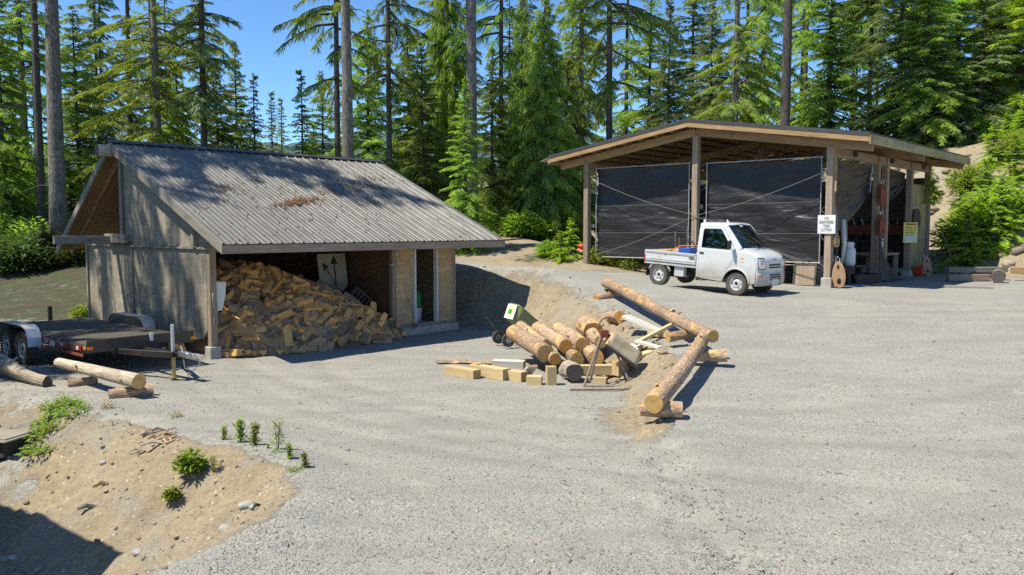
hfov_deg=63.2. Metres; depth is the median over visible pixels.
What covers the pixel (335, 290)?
split firewood
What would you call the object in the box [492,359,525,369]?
timber offcut
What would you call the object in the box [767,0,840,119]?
conifer tree
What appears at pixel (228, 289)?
split firewood
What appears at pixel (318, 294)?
split firewood
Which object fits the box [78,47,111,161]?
conifer tree
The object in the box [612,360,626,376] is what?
timber offcut
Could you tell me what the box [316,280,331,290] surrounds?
split firewood
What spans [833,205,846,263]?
canvas bundle
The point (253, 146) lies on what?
conifer tree
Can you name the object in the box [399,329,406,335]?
split firewood
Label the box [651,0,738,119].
conifer tree
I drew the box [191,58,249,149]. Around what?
conifer tree
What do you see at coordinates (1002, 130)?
young conifer
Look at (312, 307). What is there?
split firewood
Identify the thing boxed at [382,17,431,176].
conifer tree
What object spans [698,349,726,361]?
log
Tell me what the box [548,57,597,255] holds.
conifer tree
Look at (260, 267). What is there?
split firewood
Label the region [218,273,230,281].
split firewood
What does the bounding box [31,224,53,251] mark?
undergrowth plant
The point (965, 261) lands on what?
young conifer
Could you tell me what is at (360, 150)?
hills
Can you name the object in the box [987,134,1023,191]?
young conifer
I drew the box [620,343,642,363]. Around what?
timber offcut
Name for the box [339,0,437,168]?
conifer tree
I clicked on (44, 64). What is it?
conifer tree
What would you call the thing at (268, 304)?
split firewood
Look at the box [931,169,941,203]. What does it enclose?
slope scrub
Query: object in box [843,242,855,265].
propane cylinder
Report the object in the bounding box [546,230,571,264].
young conifer
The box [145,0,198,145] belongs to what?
conifer tree
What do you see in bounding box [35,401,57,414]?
weed
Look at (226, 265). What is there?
split firewood
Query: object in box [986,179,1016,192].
slope scrub
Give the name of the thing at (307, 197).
scattered needles
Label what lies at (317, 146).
conifer tree
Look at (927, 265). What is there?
rigging block
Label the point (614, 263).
bush
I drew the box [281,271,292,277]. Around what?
split firewood
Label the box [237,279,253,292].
split firewood
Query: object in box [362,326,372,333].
split firewood
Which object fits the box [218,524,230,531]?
boulder
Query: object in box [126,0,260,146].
conifer tree
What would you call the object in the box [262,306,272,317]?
split firewood
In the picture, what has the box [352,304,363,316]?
split firewood
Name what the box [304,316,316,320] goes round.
split firewood
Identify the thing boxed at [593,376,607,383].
timber offcut
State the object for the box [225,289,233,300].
split firewood
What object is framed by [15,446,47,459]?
weed
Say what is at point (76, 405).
weed
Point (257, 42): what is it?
sky
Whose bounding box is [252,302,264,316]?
split firewood
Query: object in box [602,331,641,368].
half drum
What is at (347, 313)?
split firewood
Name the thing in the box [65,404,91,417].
weed
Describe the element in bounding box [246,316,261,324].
split firewood
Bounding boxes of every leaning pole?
[835,244,837,259]
[845,222,847,273]
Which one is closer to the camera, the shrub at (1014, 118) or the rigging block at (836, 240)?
the rigging block at (836, 240)
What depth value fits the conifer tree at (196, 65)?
55.54 m
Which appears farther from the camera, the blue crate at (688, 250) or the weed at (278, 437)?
the blue crate at (688, 250)
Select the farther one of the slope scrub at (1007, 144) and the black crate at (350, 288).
the slope scrub at (1007, 144)
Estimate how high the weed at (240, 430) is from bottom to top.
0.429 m
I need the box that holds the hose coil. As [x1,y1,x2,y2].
[656,237,694,247]
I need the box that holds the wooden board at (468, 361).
[435,360,491,362]
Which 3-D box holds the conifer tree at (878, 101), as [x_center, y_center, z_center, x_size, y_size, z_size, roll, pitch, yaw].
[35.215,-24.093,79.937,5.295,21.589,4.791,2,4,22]
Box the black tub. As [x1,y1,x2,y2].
[845,273,881,282]
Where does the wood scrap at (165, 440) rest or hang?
on the wood scrap at (156, 441)
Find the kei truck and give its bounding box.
[644,219,785,294]
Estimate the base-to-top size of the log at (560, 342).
0.452 m
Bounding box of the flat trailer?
[0,312,200,378]
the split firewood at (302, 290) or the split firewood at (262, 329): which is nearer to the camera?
the split firewood at (262, 329)
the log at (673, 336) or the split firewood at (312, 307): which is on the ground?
the log at (673, 336)
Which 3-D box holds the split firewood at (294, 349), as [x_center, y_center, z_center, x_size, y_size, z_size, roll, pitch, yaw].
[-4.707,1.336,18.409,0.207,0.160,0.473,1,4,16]
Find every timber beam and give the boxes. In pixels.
[941,285,992,288]
[943,267,1007,271]
[946,274,990,280]
[1011,267,1023,273]
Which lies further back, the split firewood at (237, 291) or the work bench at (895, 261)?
the work bench at (895, 261)
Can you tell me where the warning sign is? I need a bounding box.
[817,215,835,233]
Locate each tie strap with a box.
[595,173,820,254]
[595,181,809,262]
[703,217,821,268]
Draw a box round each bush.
[0,198,48,232]
[0,207,32,238]
[0,249,36,272]
[34,249,72,268]
[58,248,85,263]
[67,304,87,318]
[479,204,506,232]
[490,187,524,214]
[497,209,550,237]
[514,210,570,242]
[532,239,564,256]
[581,245,618,263]
[604,256,627,266]
[616,258,648,270]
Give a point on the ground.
(532, 281)
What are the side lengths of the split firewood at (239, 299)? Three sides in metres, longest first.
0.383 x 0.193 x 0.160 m
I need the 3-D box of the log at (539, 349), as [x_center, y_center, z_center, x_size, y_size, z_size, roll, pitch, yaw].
[0.337,1.094,16.541,0.374,0.539,1.781,-1,4,-20]
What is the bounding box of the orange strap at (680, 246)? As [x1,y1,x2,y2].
[664,245,697,254]
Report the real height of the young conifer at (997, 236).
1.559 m
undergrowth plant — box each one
[0,234,56,272]
[0,235,7,274]
[1,229,31,249]
[3,216,47,242]
[11,224,56,253]
[19,209,32,231]
[25,221,59,270]
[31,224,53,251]
[47,231,69,266]
[68,248,85,266]
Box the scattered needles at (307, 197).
[172,152,459,239]
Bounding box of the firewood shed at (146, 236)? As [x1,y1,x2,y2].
[53,139,504,358]
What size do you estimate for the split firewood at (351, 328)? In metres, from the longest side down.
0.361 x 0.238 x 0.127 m
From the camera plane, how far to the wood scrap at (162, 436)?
10.96 m
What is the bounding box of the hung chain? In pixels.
[391,264,397,287]
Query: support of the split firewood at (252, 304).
in the firewood heap
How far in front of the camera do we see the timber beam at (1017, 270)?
26.27 m
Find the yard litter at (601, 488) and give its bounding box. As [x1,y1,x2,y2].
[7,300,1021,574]
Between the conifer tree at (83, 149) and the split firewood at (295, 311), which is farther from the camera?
the conifer tree at (83, 149)
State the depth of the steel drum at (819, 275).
24.59 m
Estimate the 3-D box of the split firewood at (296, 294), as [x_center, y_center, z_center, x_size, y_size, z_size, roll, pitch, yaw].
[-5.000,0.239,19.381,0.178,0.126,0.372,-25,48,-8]
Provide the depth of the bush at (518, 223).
35.48 m
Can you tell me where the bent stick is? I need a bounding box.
[940,230,952,264]
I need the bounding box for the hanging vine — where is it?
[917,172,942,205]
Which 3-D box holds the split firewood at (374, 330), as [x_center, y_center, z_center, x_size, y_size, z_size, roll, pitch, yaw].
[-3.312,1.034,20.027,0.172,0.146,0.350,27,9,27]
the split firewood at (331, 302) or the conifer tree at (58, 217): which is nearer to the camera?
the split firewood at (331, 302)
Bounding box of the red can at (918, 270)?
[913,265,923,275]
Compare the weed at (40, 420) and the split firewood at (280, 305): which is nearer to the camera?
the weed at (40, 420)
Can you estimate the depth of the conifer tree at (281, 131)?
73.15 m
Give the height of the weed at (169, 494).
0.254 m
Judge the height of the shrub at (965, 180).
1.427 m
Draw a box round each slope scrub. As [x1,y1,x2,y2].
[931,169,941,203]
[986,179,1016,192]
[991,127,1023,156]
[1008,179,1023,204]
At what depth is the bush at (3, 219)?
35.67 m
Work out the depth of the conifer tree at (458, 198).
31.60 m
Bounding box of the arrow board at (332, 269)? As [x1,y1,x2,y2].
[317,253,347,291]
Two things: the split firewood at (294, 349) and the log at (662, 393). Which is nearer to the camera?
the log at (662, 393)
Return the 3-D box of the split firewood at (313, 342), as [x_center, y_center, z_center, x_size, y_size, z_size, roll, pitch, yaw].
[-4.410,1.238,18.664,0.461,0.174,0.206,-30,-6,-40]
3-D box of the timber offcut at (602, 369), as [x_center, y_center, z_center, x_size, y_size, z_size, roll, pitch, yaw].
[1.689,1.489,15.145,1.000,0.170,0.160,0,4,-4]
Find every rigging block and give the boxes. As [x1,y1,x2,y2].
[831,256,845,287]
[833,232,839,246]
[833,255,839,283]
[876,210,885,235]
[877,179,886,205]
[912,205,920,226]
[921,253,931,275]
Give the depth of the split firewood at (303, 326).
18.69 m
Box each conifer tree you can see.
[0,0,94,213]
[0,2,48,234]
[1,10,32,147]
[4,133,48,212]
[5,0,65,176]
[7,0,71,252]
[11,0,47,227]
[32,6,123,220]
[36,159,85,219]
[41,16,72,201]
[60,0,145,158]
[64,0,165,140]
[68,0,244,180]
[71,0,125,167]
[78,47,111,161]
[111,0,192,140]
[118,0,148,141]
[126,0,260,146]
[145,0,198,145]
[160,54,200,143]
[169,0,240,145]
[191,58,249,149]
[211,40,262,150]
[239,73,268,150]
[261,91,280,151]
[272,0,393,156]
[274,98,291,152]
[287,70,320,154]
[292,70,342,156]
[308,125,322,154]
[322,9,418,182]
[339,0,372,157]
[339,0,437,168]
[355,23,385,163]
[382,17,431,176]
[393,43,461,201]
[394,9,427,174]
[406,0,486,152]
[414,0,477,210]
[439,77,505,255]
[443,0,533,200]
[446,0,490,218]
[456,0,487,178]
[477,48,524,235]
[488,0,520,171]
[495,0,538,151]
[496,0,540,201]
[503,0,595,254]
[548,0,615,224]
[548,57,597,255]
[552,0,612,140]
[558,1,598,179]
[563,0,685,139]
[596,0,662,137]
[597,0,687,222]
[635,0,697,183]
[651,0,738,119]
[681,1,741,121]
[683,0,799,184]
[710,0,773,124]
[723,0,810,158]
[744,2,782,123]
[761,0,801,152]
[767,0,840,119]
[771,0,838,127]
[774,0,889,163]
[814,0,908,130]
[815,0,895,118]
[831,0,969,162]
[835,0,893,128]
[848,1,972,131]
[859,5,892,126]
[862,0,981,147]
[889,0,1021,138]
[910,24,974,148]
[934,0,1023,146]
[944,2,1022,83]
[950,0,1023,143]
[963,0,1023,141]
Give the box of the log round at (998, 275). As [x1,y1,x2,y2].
[991,269,1005,282]
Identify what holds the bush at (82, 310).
on the ground
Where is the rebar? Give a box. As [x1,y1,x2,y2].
[570,389,625,389]
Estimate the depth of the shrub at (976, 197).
30.66 m
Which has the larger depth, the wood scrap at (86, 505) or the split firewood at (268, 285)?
the split firewood at (268, 285)
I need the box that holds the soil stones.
[0,265,683,574]
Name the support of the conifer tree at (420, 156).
on the ground
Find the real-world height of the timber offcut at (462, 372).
0.170 m
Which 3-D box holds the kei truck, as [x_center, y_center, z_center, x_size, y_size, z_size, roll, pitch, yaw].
[5.391,-0.893,22.141,3.564,1.873,1.930,9,9,44]
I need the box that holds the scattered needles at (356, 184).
[301,167,402,200]
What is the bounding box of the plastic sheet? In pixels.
[216,282,225,310]
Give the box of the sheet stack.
[656,249,678,251]
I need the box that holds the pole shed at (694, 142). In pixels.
[540,119,969,287]
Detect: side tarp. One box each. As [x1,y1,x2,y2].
[835,159,872,230]
[880,168,905,209]
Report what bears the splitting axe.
in the firewood shed at (146, 236)
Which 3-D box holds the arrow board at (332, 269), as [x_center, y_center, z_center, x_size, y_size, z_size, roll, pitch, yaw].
[-4.625,-0.254,21.557,0.044,1.250,0.860,-7,-2,42]
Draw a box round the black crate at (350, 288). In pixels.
[342,282,374,305]
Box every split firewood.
[175,343,185,350]
[216,263,221,271]
[216,280,229,286]
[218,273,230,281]
[218,314,231,320]
[218,334,228,346]
[219,259,235,268]
[219,304,227,314]
[223,265,243,274]
[223,347,243,355]
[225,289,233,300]
[225,335,233,351]
[226,285,236,292]
[227,303,239,313]
[230,272,244,279]
[230,278,238,285]
[230,309,246,324]
[231,287,240,297]
[233,328,254,336]
[234,338,250,347]
[235,297,245,303]
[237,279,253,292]
[240,292,258,300]
[240,308,255,315]
[241,303,256,306]
[244,263,252,268]
[244,334,261,341]
[245,270,259,277]
[245,278,260,283]
[245,348,253,354]
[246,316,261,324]
[250,286,260,291]
[252,262,262,267]
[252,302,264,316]
[255,265,263,270]
[255,326,265,333]
[256,317,268,332]
[257,279,272,285]
[259,334,279,348]
[262,279,273,293]
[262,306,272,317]
[262,315,270,324]
[264,293,270,301]
[264,298,276,307]
[265,327,279,337]
[266,264,280,271]
[269,283,280,295]
[269,316,282,329]
[270,267,282,281]
[273,335,283,341]
[274,309,293,319]
[275,292,285,303]
[276,283,288,295]
[277,300,285,311]
[280,327,293,346]
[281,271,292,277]
[281,276,291,282]
[282,347,292,353]
[286,291,292,299]
[288,323,303,333]
[291,282,309,291]
[291,345,299,352]
[292,295,312,307]
[292,307,301,316]
[293,275,307,283]
[293,290,299,297]
[293,312,303,323]
[293,333,304,340]
[295,324,313,329]
[296,286,311,294]
[297,334,314,346]
[301,278,318,286]
[302,304,322,311]
[303,308,308,318]
[303,328,313,340]
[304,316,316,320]
[305,291,321,296]
[305,293,315,300]
[306,335,322,345]
[308,328,326,334]
[311,285,319,289]
[315,297,327,302]
[315,301,333,311]
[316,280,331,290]
[316,312,326,324]
[316,323,334,329]
[317,334,332,341]
[322,311,333,320]
[324,298,342,305]
[327,317,337,324]
[327,328,340,334]
[331,285,339,294]
[331,295,343,299]
[334,310,342,321]
[335,322,348,335]
[336,302,341,311]
[342,301,351,306]
[342,308,354,315]
[343,292,360,303]
[343,308,352,318]
[346,320,355,334]
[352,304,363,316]
[353,319,367,325]
[354,320,364,332]
[362,313,370,324]
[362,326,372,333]
[367,309,374,319]
[368,320,382,325]
[369,301,376,311]
[369,328,380,333]
[370,335,385,341]
[377,312,387,326]
[384,327,394,339]
[387,320,395,327]
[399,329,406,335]
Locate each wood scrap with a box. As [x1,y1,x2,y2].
[77,503,96,509]
[92,480,109,487]
[140,430,150,435]
[140,439,164,445]
[149,426,175,430]
[156,434,175,439]
[161,437,172,443]
[163,431,176,434]
[250,500,262,510]
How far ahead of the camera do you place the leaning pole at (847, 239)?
27.30 m
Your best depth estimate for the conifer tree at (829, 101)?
44.79 m
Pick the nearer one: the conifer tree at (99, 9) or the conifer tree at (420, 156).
the conifer tree at (420, 156)
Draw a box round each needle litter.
[213,182,252,194]
[263,194,334,210]
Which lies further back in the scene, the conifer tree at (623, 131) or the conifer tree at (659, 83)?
the conifer tree at (623, 131)
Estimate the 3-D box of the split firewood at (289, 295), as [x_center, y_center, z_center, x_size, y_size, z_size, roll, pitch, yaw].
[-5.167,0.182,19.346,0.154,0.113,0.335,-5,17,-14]
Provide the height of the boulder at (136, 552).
0.080 m
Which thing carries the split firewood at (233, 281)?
in the firewood heap
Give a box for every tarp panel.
[591,162,691,258]
[700,152,826,263]
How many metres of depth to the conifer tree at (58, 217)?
33.45 m
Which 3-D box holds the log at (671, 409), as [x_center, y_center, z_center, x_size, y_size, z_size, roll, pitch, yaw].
[1.995,1.632,11.129,0.555,0.235,0.232,1,4,7]
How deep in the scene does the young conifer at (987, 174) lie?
32.25 m
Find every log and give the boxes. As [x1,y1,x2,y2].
[0,353,52,386]
[53,358,145,388]
[67,376,97,387]
[108,385,153,398]
[506,324,552,361]
[516,321,551,346]
[531,321,571,352]
[547,350,560,364]
[551,322,589,352]
[557,346,583,363]
[558,360,583,381]
[576,315,602,341]
[581,340,603,363]
[586,327,604,348]
[593,291,621,299]
[601,277,718,342]
[605,308,624,323]
[640,401,682,418]
[644,329,708,412]
[665,330,696,342]
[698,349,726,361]
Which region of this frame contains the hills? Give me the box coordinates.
[30,130,605,194]
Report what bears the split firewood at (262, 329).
in the firewood heap
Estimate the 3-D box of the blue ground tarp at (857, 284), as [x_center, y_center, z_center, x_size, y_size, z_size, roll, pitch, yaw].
[10.863,-0.212,26.096,1.700,0.035,4.300,4,5,42]
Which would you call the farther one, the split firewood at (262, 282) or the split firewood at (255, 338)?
the split firewood at (262, 282)
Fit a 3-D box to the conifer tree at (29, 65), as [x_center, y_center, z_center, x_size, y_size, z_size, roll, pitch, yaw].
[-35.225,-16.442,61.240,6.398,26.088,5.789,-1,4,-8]
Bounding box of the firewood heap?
[206,258,402,357]
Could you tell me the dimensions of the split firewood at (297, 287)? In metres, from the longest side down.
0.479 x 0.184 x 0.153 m
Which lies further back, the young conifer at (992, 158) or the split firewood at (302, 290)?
the young conifer at (992, 158)
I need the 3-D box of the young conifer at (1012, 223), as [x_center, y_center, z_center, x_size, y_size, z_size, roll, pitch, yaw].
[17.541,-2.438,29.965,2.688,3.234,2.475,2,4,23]
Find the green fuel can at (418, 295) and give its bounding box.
[416,290,420,306]
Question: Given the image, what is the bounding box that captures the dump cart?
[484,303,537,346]
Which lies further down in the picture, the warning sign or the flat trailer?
the flat trailer
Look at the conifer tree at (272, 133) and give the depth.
65.14 m
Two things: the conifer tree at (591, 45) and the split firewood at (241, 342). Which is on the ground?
the conifer tree at (591, 45)
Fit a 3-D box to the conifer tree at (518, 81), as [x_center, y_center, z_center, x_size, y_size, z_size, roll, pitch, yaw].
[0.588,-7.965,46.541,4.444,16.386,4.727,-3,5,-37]
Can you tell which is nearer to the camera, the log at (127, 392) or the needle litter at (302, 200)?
the log at (127, 392)
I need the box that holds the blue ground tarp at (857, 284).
[844,278,904,285]
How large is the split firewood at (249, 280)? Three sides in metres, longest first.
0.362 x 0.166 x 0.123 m
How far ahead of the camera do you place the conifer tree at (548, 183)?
37.04 m
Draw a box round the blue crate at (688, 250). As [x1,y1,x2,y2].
[678,248,696,253]
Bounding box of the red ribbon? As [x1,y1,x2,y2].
[577,243,582,250]
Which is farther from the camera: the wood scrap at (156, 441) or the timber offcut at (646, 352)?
the timber offcut at (646, 352)
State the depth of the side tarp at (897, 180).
27.89 m
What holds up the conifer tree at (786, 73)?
on the ground
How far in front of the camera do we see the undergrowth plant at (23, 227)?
35.08 m
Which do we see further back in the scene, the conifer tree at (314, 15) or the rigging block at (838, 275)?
the conifer tree at (314, 15)
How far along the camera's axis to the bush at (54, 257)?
32.80 m
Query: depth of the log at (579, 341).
16.28 m
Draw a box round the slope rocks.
[929,142,1023,273]
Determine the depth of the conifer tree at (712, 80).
54.86 m
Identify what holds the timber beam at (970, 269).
on the ground
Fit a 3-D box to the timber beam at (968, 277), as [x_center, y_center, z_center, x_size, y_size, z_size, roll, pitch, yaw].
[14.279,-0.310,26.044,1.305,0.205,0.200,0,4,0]
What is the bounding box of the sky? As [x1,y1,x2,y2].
[0,0,1023,147]
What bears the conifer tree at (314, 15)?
on the ground
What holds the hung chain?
hanging from the firewood shed at (146, 236)
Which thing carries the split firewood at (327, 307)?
in the firewood heap
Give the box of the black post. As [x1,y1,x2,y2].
[47,306,52,319]
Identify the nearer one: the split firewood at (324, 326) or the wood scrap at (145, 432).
the wood scrap at (145, 432)
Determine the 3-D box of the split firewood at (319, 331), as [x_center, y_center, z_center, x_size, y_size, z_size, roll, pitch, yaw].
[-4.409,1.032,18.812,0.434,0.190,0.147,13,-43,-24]
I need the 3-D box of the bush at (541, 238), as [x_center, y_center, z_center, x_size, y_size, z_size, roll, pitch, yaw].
[1.177,-2.575,36.922,3.173,1.732,3.114,2,4,20]
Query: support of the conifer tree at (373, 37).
on the ground
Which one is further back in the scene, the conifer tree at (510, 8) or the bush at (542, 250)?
the conifer tree at (510, 8)
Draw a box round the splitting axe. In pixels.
[408,298,417,327]
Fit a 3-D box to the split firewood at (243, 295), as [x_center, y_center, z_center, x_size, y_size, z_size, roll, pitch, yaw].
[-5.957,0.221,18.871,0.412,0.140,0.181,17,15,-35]
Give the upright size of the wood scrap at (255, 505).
0.062 m
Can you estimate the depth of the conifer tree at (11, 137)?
39.61 m
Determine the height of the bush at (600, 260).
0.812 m
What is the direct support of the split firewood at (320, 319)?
on the firewood heap
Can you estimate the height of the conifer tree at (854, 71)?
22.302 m
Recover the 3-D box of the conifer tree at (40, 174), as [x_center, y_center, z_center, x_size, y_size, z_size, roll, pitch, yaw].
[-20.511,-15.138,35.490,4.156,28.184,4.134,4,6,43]
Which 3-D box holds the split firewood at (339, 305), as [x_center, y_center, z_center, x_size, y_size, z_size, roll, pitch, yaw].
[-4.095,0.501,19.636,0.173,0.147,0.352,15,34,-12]
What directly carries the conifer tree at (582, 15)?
on the ground
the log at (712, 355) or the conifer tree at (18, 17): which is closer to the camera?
the log at (712, 355)
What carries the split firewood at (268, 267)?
in the firewood heap
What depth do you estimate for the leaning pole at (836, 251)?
27.72 m
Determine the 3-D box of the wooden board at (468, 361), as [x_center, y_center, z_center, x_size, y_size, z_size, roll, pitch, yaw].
[-0.900,1.499,16.851,1.307,0.067,0.228,0,4,3]
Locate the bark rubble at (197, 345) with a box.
[162,298,363,353]
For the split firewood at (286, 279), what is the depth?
19.55 m
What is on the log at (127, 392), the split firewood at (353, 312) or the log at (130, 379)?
the log at (130, 379)
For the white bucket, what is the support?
in the firewood shed at (146, 236)
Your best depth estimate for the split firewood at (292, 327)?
18.64 m
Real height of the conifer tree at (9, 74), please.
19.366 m
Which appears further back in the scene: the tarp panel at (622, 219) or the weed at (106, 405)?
the tarp panel at (622, 219)
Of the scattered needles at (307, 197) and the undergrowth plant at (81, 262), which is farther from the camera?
the undergrowth plant at (81, 262)
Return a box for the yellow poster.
[903,222,917,242]
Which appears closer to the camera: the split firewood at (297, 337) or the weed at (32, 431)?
the weed at (32, 431)
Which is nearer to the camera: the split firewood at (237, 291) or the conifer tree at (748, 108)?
the split firewood at (237, 291)
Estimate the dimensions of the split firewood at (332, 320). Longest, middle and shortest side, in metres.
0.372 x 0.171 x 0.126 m
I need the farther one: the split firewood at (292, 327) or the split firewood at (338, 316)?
the split firewood at (338, 316)
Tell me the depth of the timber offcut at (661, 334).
15.58 m
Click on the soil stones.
(138, 537)
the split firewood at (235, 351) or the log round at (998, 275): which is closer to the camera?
the split firewood at (235, 351)
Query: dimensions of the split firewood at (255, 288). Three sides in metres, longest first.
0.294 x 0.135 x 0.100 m
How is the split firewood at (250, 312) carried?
in the firewood heap
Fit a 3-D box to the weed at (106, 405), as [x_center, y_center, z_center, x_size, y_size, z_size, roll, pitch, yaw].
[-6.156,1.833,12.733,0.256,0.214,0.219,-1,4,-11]
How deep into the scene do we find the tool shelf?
31.13 m
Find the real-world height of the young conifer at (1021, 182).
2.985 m
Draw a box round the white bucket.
[417,307,422,321]
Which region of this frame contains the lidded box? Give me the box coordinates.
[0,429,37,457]
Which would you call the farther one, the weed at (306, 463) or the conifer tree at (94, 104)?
the conifer tree at (94, 104)
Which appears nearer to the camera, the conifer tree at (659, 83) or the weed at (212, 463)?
the weed at (212, 463)
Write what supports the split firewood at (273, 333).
in the firewood heap
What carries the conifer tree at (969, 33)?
on the ground
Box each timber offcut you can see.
[444,365,480,378]
[470,362,509,380]
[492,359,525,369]
[507,369,527,381]
[523,365,537,374]
[526,375,542,384]
[545,365,556,384]
[580,364,629,374]
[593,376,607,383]
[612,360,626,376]
[618,348,655,363]
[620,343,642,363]
[621,315,665,331]
[634,323,672,344]
[634,339,661,348]
[647,331,670,336]
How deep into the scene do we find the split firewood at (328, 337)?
18.75 m
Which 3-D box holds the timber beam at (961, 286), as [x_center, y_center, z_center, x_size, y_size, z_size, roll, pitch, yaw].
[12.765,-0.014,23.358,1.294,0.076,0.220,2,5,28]
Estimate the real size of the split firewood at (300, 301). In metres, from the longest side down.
0.464 x 0.223 x 0.158 m
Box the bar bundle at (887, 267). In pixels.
[879,238,897,281]
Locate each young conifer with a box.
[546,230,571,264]
[557,217,582,259]
[932,206,996,273]
[940,184,969,226]
[960,175,1023,259]
[962,160,999,207]
[968,122,1012,170]
[980,218,1013,260]
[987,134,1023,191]
[996,110,1019,138]
[1002,99,1023,137]
[1008,174,1023,213]
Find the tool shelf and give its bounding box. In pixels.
[820,218,903,271]
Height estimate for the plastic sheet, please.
0.620 m
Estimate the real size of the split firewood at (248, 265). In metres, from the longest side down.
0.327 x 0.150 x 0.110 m
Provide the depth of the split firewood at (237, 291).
18.82 m
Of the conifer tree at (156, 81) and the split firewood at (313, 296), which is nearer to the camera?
the split firewood at (313, 296)
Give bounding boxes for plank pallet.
[792,263,816,285]
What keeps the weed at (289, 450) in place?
on the ground
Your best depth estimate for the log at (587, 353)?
15.45 m
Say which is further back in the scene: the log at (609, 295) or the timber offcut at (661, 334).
the log at (609, 295)
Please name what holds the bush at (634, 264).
on the ground
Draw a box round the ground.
[0,135,1023,574]
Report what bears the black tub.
on the blue ground tarp at (857, 284)
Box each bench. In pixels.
[843,265,864,283]
[851,252,899,275]
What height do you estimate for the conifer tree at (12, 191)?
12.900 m
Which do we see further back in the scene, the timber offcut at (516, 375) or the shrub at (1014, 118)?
the shrub at (1014, 118)
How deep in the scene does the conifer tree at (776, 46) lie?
66.84 m
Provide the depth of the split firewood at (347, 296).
20.30 m
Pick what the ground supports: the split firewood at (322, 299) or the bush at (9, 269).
the bush at (9, 269)
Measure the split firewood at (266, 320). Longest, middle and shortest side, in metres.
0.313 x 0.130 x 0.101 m
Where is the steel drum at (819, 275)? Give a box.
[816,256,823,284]
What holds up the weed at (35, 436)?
on the ground
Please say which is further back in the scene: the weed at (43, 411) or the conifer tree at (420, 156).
the conifer tree at (420, 156)
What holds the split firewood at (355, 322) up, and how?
in the firewood heap
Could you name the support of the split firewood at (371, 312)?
in the firewood heap
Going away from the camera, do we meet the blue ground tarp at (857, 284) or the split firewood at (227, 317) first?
the split firewood at (227, 317)
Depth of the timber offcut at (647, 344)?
15.16 m
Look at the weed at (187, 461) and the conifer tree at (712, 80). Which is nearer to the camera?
the weed at (187, 461)
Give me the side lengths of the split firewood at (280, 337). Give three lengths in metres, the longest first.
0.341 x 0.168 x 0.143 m
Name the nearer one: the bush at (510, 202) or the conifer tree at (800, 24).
the bush at (510, 202)
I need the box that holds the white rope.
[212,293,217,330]
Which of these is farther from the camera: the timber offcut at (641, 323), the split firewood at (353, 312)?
the split firewood at (353, 312)
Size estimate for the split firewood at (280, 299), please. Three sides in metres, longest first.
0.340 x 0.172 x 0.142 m
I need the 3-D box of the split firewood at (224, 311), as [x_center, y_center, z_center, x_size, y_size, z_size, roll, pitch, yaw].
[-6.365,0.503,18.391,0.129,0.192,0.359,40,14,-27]
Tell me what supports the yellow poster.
attached to the pole shed at (694, 142)
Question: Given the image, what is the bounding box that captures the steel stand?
[583,317,629,386]
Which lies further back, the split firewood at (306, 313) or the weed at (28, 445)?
the split firewood at (306, 313)
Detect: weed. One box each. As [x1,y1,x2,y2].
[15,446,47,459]
[18,440,44,453]
[23,432,48,442]
[26,426,54,437]
[28,415,56,426]
[30,423,54,432]
[30,444,59,455]
[31,419,59,430]
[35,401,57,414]
[38,404,63,412]
[38,421,69,433]
[41,409,65,419]
[45,397,70,406]
[46,407,77,420]
[51,393,81,403]
[55,396,83,406]
[56,397,83,407]
[63,400,93,410]
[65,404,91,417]
[100,401,118,408]
[159,485,183,502]
[168,411,182,417]
[169,446,209,476]
[209,455,219,472]
[217,424,227,438]
[229,416,248,442]
[247,419,263,444]
[268,418,285,448]
[269,447,283,452]
[283,440,295,459]
[288,465,302,472]
[300,451,310,468]
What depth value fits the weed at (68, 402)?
13.04 m
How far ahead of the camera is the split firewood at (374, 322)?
20.20 m
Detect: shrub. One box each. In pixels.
[929,209,1010,250]
[940,158,990,189]
[947,183,1023,229]
[1000,112,1022,135]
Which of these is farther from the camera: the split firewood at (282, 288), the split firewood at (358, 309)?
the split firewood at (358, 309)
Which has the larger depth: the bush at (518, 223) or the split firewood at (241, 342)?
the bush at (518, 223)
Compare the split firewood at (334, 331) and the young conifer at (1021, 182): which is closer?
the split firewood at (334, 331)
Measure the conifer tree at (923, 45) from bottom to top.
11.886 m
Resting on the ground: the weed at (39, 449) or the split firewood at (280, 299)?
the weed at (39, 449)
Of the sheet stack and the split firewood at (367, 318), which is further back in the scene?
the sheet stack
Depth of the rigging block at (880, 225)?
26.01 m
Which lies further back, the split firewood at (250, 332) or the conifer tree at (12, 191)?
the conifer tree at (12, 191)
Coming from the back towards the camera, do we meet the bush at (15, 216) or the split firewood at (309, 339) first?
the bush at (15, 216)
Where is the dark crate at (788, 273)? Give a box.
[783,265,792,282]
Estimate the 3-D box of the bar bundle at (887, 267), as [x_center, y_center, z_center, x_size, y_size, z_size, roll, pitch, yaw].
[11.701,-0.856,25.883,0.584,1.347,0.397,2,5,28]
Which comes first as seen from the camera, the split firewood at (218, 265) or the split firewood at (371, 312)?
the split firewood at (218, 265)
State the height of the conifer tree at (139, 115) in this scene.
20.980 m
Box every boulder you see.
[131,548,140,555]
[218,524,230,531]
[238,500,254,509]
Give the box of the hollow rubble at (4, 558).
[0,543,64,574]
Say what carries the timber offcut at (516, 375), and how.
on the ground
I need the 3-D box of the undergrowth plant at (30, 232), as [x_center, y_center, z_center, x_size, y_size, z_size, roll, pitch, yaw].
[-19.168,-1.732,33.923,2.615,1.688,2.492,3,5,37]

